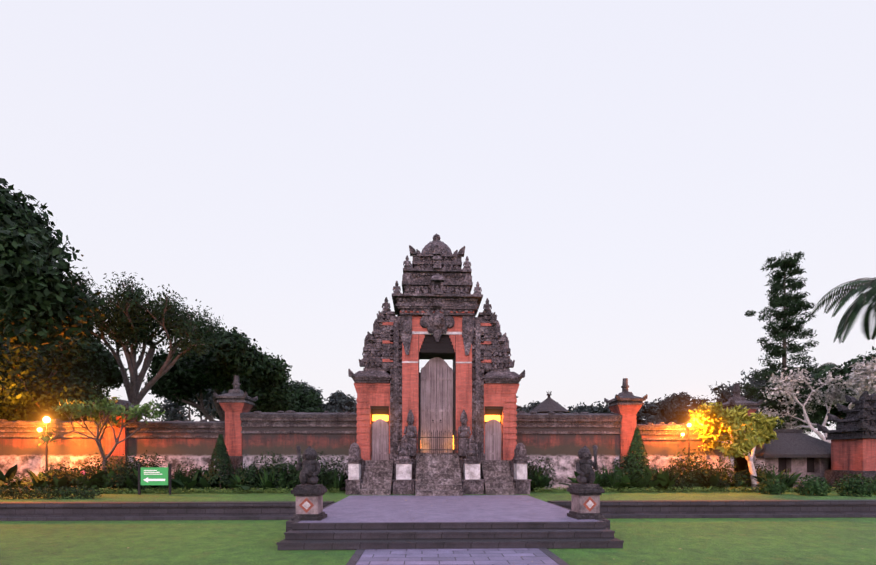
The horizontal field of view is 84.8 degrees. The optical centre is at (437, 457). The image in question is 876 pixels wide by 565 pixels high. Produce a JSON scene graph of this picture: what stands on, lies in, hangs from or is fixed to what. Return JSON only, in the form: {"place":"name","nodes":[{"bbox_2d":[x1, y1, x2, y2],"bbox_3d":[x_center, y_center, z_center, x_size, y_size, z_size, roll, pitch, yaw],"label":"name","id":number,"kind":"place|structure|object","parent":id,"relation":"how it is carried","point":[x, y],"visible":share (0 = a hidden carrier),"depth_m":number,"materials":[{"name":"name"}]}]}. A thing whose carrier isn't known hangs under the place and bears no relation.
{"place":"outdoors","nodes":[
{"label":"outdoors","id":0,"kind":"place"},
{"bbox_2d":[0,375,764,489],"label":"wall","id":1,"kind":"structure","parent":0,"point":[559,451],"depth_m":20.55,"materials":[{"name":"brown brick"}]},
{"bbox_2d":[0,396,759,439],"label":"coping","id":2,"kind":"object","parent":1,"relation":"attached to","point":[324,432],"depth_m":20.46,"materials":[{"name":"grey stone"}]},
{"bbox_2d":[103,403,755,455],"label":"wall pillars","id":3,"kind":"structure","parent":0,"point":[233,433],"depth_m":20.41,"materials":[{"name":"brick"}]},
{"bbox_2d":[0,489,875,564],"bbox_3d":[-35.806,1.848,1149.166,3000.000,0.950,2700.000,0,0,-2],"label":"ground","id":4,"kind":"structure","parent":0,"point":[737,541],"depth_m":10.68,"materials":[{"name":"green plant"}]},
{"bbox_2d":[0,464,28,488],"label":"plant","id":5,"kind":"object","parent":4,"relation":"on","point":[10,472],"visible":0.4,"depth_m":19.41,"materials":[{"name":"green plant"}]},
{"bbox_2d":[4,473,30,489],"bbox_3d":[-21.540,0.592,18.075,10.079,1.984,4.104,0,0,-2],"label":"border shrub","id":6,"kind":"object","parent":4,"relation":"on","point":[13,478],"visible":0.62,"depth_m":19.26,"materials":[{"name":"green plant"}]},
{"bbox_2d":[0,395,41,420],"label":"tree","id":7,"kind":"object","parent":4,"relation":"on","point":[11,412],"depth_m":21.80,"materials":[{"name":"green plant"}]},
{"bbox_2d":[0,485,101,498],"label":"hedge","id":8,"kind":"object","parent":4,"relation":"on","point":[9,493],"visible":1,"depth_m":15.96,"materials":[{"name":"green plant"}]},
{"bbox_2d":[0,178,104,361],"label":"tree","id":9,"kind":"object","parent":4,"relation":"on","point":[52,306],"depth_m":15.66,"materials":[{"name":"green plant"}]},
{"bbox_2d":[0,335,120,420],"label":"tree","id":10,"kind":"object","parent":4,"relation":"on","point":[12,382],"depth_m":22.16,"materials":[{"name":"green plant"}]},
{"bbox_2d":[0,327,129,392],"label":"tree","id":11,"kind":"object","parent":4,"relation":"on","point":[107,366],"depth_m":31.95,"materials":[{"name":"green plant"}]},
{"bbox_2d":[37,395,164,490],"bbox_3d":[-13.304,-0.587,19.280,4.358,4.021,3.372,0,0,-2],"label":"frangipani","id":12,"kind":"object","parent":4,"relation":"on","point":[110,405],"depth_m":18.95,"materials":[{"name":"green plant"}]},
{"bbox_2d":[63,267,232,404],"bbox_3d":[-16.329,-4.225,27.021,9.397,11.296,7.439,0,0,-2],"label":"sparse tree","id":13,"kind":"object","parent":4,"relation":"on","point":[119,321],"depth_m":25.83,"materials":[{"name":"green plant"}]},
{"bbox_2d":[138,464,170,494],"bbox_3d":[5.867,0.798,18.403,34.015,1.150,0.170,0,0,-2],"label":"sign posts","id":14,"kind":"object","parent":4,"relation":"on","point":[139,479],"visible":1,"depth_m":17.82,"materials":[{"name":"black metal"}]},
{"bbox_2d":[141,467,167,484],"bbox_3d":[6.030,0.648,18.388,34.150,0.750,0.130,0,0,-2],"label":"sign board","id":15,"kind":"object","parent":14,"relation":"attached to","point":[163,473],"visible":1,"depth_m":17.80,"materials":[{"name":"green metal"}]},
{"bbox_2d":[144,470,164,481],"bbox_3d":[-10.534,0.691,17.795,0.800,0.465,0.005,0,0,-2],"label":"sign lettering","id":16,"kind":"object","parent":15,"relation":"attached to","point":[146,479],"visible":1,"depth_m":17.79},
{"bbox_2d":[21,462,347,491],"bbox_3d":[-10.194,0.711,19.322,13.598,1.324,2.937,0,0,-2],"label":"border","id":17,"kind":"object","parent":4,"relation":"on","point":[181,481],"visible":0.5,"depth_m":18.75,"materials":[{"name":"green plant"}]},
{"bbox_2d":[149,388,226,420],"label":"tree","id":18,"kind":"object","parent":4,"relation":"on","point":[172,414],"depth_m":57.75,"materials":[{"name":"green plant"}]},
{"bbox_2d":[39,450,347,492],"bbox_3d":[-9.960,0.619,19.381,12.655,2.090,2.291,0,0,-2],"label":"border shrub","id":19,"kind":"object","parent":4,"relation":"on","point":[252,479],"visible":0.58,"depth_m":19.05,"materials":[{"name":"green plant"}]},
{"bbox_2d":[138,326,298,420],"bbox_3d":[-16.089,-4.064,35.578,10.655,10.978,11.676,0,0,-2],"label":"tree","id":20,"kind":"object","parent":4,"relation":"on","point":[254,369],"depth_m":33.72,"materials":[{"name":"green plant"}]},
{"bbox_2d":[204,434,234,488],"bbox_3d":[-8.774,0.199,19.352,1.369,2.348,1.394,0,0,-2],"label":"conical shrub","id":21,"kind":"object","parent":4,"relation":"on","point":[217,455],"depth_m":19.15,"materials":[{"name":"green plant"}]},
{"bbox_2d":[286,380,326,412],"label":"tree","id":22,"kind":"object","parent":4,"relation":"on","point":[309,402],"depth_m":44.93,"materials":[{"name":"green plant"}]},
{"bbox_2d":[288,380,342,412],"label":"tree","id":23,"kind":"object","parent":4,"relation":"on","point":[329,409],"depth_m":60.07,"materials":[{"name":"green plant"}]},
{"bbox_2d":[324,390,356,412],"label":"tree","id":24,"kind":"object","parent":4,"relation":"on","point":[341,400],"visible":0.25,"depth_m":63.47,"materials":[{"name":"green plant"}]},
{"bbox_2d":[39,415,691,489],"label":"lamp posts","id":25,"kind":"object","parent":4,"relation":"on","point":[46,456],"visible":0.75,"depth_m":19.53,"materials":[{"name":"black metal"}]},
{"bbox_2d":[37,417,690,435],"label":"lamp globes","id":26,"kind":"object","parent":25,"relation":"on","point":[46,419],"visible":1,"depth_m":19.48,"materials":[{"name":"white glass"}]},
{"bbox_2d":[0,486,848,493],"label":"edging","id":27,"kind":"object","parent":4,"relation":"on","point":[632,490],"visible":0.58,"depth_m":18.58,"materials":[{"name":"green plant"}]},
{"bbox_2d":[0,500,875,520],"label":"retaining wall","id":28,"kind":"structure","parent":4,"relation":"on","point":[204,510],"depth_m":14.33,"materials":[{"name":"grey stone"}]},
{"bbox_2d":[345,233,530,494],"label":"gate","id":29,"kind":"structure","parent":4,"relation":"on","point":[423,272],"depth_m":19.56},
{"bbox_2d":[373,415,499,449],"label":"lights","id":30,"kind":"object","parent":29,"relation":"attached to","point":[487,417],"depth_m":20.12},
{"bbox_2d":[360,453,516,495],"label":"stone stairs","id":31,"kind":"structure","parent":29,"relation":"attached to","point":[438,474],"depth_m":18.26,"materials":[{"name":"grey stone"}]},
{"bbox_2d":[393,420,480,458],"bbox_3d":[-0.037,-0.744,19.618,3.560,1.695,1.036,0,0,-2],"label":"gate fence","id":32,"kind":"object","parent":31,"relation":"on","point":[435,437],"visible":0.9,"depth_m":19.10,"materials":[{"name":"brown metal"}]},
{"bbox_2d":[276,502,623,549],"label":"platform steps","id":33,"kind":"structure","parent":4,"relation":"on","point":[599,533],"depth_m":9.82,"materials":[{"name":"grey stone"}]},
{"bbox_2d":[291,445,326,520],"bbox_3d":[-2.877,0.549,10.737,0.662,1.648,0.662,0,0,-2],"label":"guardian statue","id":34,"kind":"object","parent":33,"relation":"on","point":[308,477],"visible":1,"depth_m":10.59,"materials":[{"name":"stone"}]},
{"bbox_2d":[299,498,313,512],"bbox_3d":[-2.878,1.041,10.495,0.336,0.336,0.005,0,0,0],"label":"diamond ornament","id":35,"kind":"object","parent":34,"relation":"attached to","point":[309,502],"visible":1,"depth_m":10.49,"materials":[{"name":"red paint"}]},
{"bbox_2d":[302,501,310,509],"bbox_3d":[-2.878,1.041,10.491,0.192,0.192,0.005,0,0,0],"label":"diamond ornament","id":36,"kind":"object","parent":34,"relation":"attached to","point":[306,505],"visible":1,"depth_m":10.49,"materials":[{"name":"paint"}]},
{"bbox_2d":[296,495,322,513],"bbox_3d":[-2.877,1.041,10.737,0.496,0.392,0.496,0,0,-2],"label":"statue pedestal","id":37,"kind":"object","parent":34,"relation":"attached to","point":[317,502],"visible":0.64,"depth_m":10.50,"materials":[{"name":"beige stone"}]},
{"bbox_2d":[298,495,597,522],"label":"stone platform","id":38,"kind":"structure","parent":33,"relation":"on","point":[463,508],"depth_m":12.65,"materials":[{"name":"grey stone"}]},
{"bbox_2d":[567,445,604,519],"bbox_3d":[3.360,0.542,10.935,0.682,1.662,0.682,0,0,-2],"label":"guardian statue","id":39,"kind":"object","parent":33,"relation":"on","point":[585,479],"visible":1,"depth_m":10.80,"materials":[{"name":"stone"}]},
{"bbox_2d":[571,494,599,512],"bbox_3d":[3.360,1.038,10.935,0.512,0.395,0.512,0,0,-2],"label":"statue pedestal","id":40,"kind":"object","parent":39,"relation":"attached to","point":[577,503],"visible":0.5,"depth_m":10.73,"materials":[{"name":"beige stone"}]},
{"bbox_2d":[583,497,596,510],"bbox_3d":[3.392,1.038,10.702,0.326,0.339,0.005,0,0,-8],"label":"diamond ornament","id":41,"kind":"object","parent":39,"relation":"attached to","point":[587,501],"visible":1,"depth_m":10.70,"materials":[{"name":"red paint"}]},
{"bbox_2d":[586,500,593,507],"bbox_3d":[3.392,1.038,10.698,0.186,0.194,0.005,0,0,-8],"label":"diamond ornament","id":42,"kind":"object","parent":39,"relation":"attached to","point":[589,504],"visible":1,"depth_m":10.70,"materials":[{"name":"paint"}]},
{"bbox_2d":[346,548,568,564],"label":"path kerb","id":43,"kind":"structure","parent":4,"relation":"on","point":[355,557],"depth_m":8.66,"materials":[{"name":"grey stone"}]},
{"bbox_2d":[516,401,570,412],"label":"tree","id":44,"kind":"object","parent":4,"relation":"on","point":[530,407],"depth_m":65.95,"materials":[{"name":"green plant"}]},
{"bbox_2d":[568,401,610,412],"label":"tree","id":45,"kind":"object","parent":4,"relation":"on","point":[591,408],"visible":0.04,"depth_m":59.81,"materials":[{"name":"plant"}]},
{"bbox_2d":[624,427,652,490],"bbox_3d":[8.271,0.052,19.906,1.437,2.643,1.429,0,0,-2],"label":"conical shrub","id":46,"kind":"object","parent":4,"relation":"on","point":[636,446],"depth_m":19.69,"materials":[{"name":"green plant"}]},
{"bbox_2d":[633,395,667,423],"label":"tree","id":47,"kind":"object","parent":4,"relation":"on","point":[641,414],"depth_m":62.41,"materials":[{"name":"green plant"}]},
{"bbox_2d":[527,447,778,491],"bbox_3d":[8.959,0.553,19.976,11.547,2.049,2.297,0,0,-2],"label":"border shrub","id":48,"kind":"object","parent":4,"relation":"on","point":[689,467],"visible":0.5,"depth_m":19.60,"materials":[{"name":"green plant"}]},
{"bbox_2d":[527,461,802,489],"bbox_3d":[8.963,0.715,19.955,11.839,1.333,3.055,0,0,-2],"label":"border","id":49,"kind":"object","parent":4,"relation":"on","point":[664,477],"visible":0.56,"depth_m":19.32,"materials":[{"name":"green plant"}]},
{"bbox_2d":[643,392,709,423],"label":"tree","id":50,"kind":"object","parent":4,"relation":"on","point":[675,406],"depth_m":64.29,"materials":[{"name":"green plant"}]},
{"bbox_2d":[684,401,783,490],"bbox_3d":[12.700,-0.538,20.150,3.961,3.923,4.656,0,0,-2],"label":"frangipani","id":51,"kind":"object","parent":4,"relation":"on","point":[735,423],"depth_m":19.83,"materials":[{"name":"green plant"}]},
{"bbox_2d":[701,362,830,419],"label":"tree","id":52,"kind":"object","parent":4,"relation":"on","point":[722,397],"depth_m":59.31,"materials":[{"name":"green plant"}]},
{"bbox_2d":[740,250,848,432],"bbox_3d":[21.934,-5.915,30.802,5.525,14.579,5.812,0,0,-2],"label":"conifer","id":53,"kind":"object","parent":4,"relation":"on","point":[787,300],"depth_m":30.01,"materials":[{"name":"green plant"}]},
{"bbox_2d":[757,473,875,496],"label":"shrubs","id":54,"kind":"object","parent":4,"relation":"on","point":[852,485],"visible":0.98,"depth_m":17.30,"materials":[{"name":"green plant"}]},
{"bbox_2d":[758,354,875,442],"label":"tree","id":55,"kind":"object","parent":4,"relation":"on","point":[855,379],"depth_m":28.10,"materials":[{"name":"white plant"}]},
{"bbox_2d":[789,346,875,429],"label":"tree","id":56,"kind":"object","parent":4,"relation":"on","point":[820,412],"depth_m":35.84,"materials":[{"name":"plant"}]},
{"bbox_2d":[0,0,875,439],"label":"sky","id":57,"kind":"structure","parent":0,"point":[617,180],"materials":[{"name":"white"}]},
{"bbox_2d":[356,548,558,564],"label":"path","id":58,"kind":"structure","parent":0,"point":[504,556],"depth_m":8.70,"materials":[{"name":"grey stone"}]},
{"bbox_2d":[57,494,862,561],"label":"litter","id":59,"kind":"object","parent":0,"point":[563,507],"visible":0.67,"depth_m":12.94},
{"bbox_2d":[538,391,565,412],"bbox_3d":[5.073,-2.742,30.449,5.300,8.230,2.700,0,0,-2],"label":"roof finial","id":60,"kind":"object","parent":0,"point":[549,394],"visible":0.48,"depth_m":29.83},
{"bbox_2d":[516,396,570,412],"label":"meru roofs","id":61,"kind":"structure","parent":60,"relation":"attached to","point":[548,405],"depth_m":29.20,"materials":[{"name":"grey"}]},
{"bbox_2d":[765,458,830,488],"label":"pavilion walls","id":62,"kind":"structure","parent":0,"point":[799,465],"depth_m":21.39,"materials":[{"name":"grey paint"}]},
{"bbox_2d":[755,429,830,457],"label":"pavilion roof","id":63,"kind":"structure","parent":62,"relation":"on","point":[794,443],"depth_m":21.39,"materials":[{"name":"grey tile"}]},
{"bbox_2d":[778,458,813,472],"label":"windows","id":64,"kind":"structure","parent":62,"relation":"in","point":[782,464],"depth_m":21.73,"materials":[{"name":"black glass"}]},
{"bbox_2d":[810,277,875,343],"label":"palm","id":65,"kind":"object","parent":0,"point":[861,302],"depth_m":26.76,"materials":[{"name":"green plant"}]},
{"bbox_2d":[812,356,874,427],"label":"tree","id":66,"kind":"object","parent":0,"point":[829,366],"depth_m":36.10,"materials":[{"name":"plant"}]},
{"bbox_2d":[817,391,875,490],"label":"tower","id":67,"kind":"structure","parent":0,"point":[858,421],"depth_m":19.70,"materials":[{"name":"brick"}]}
]}

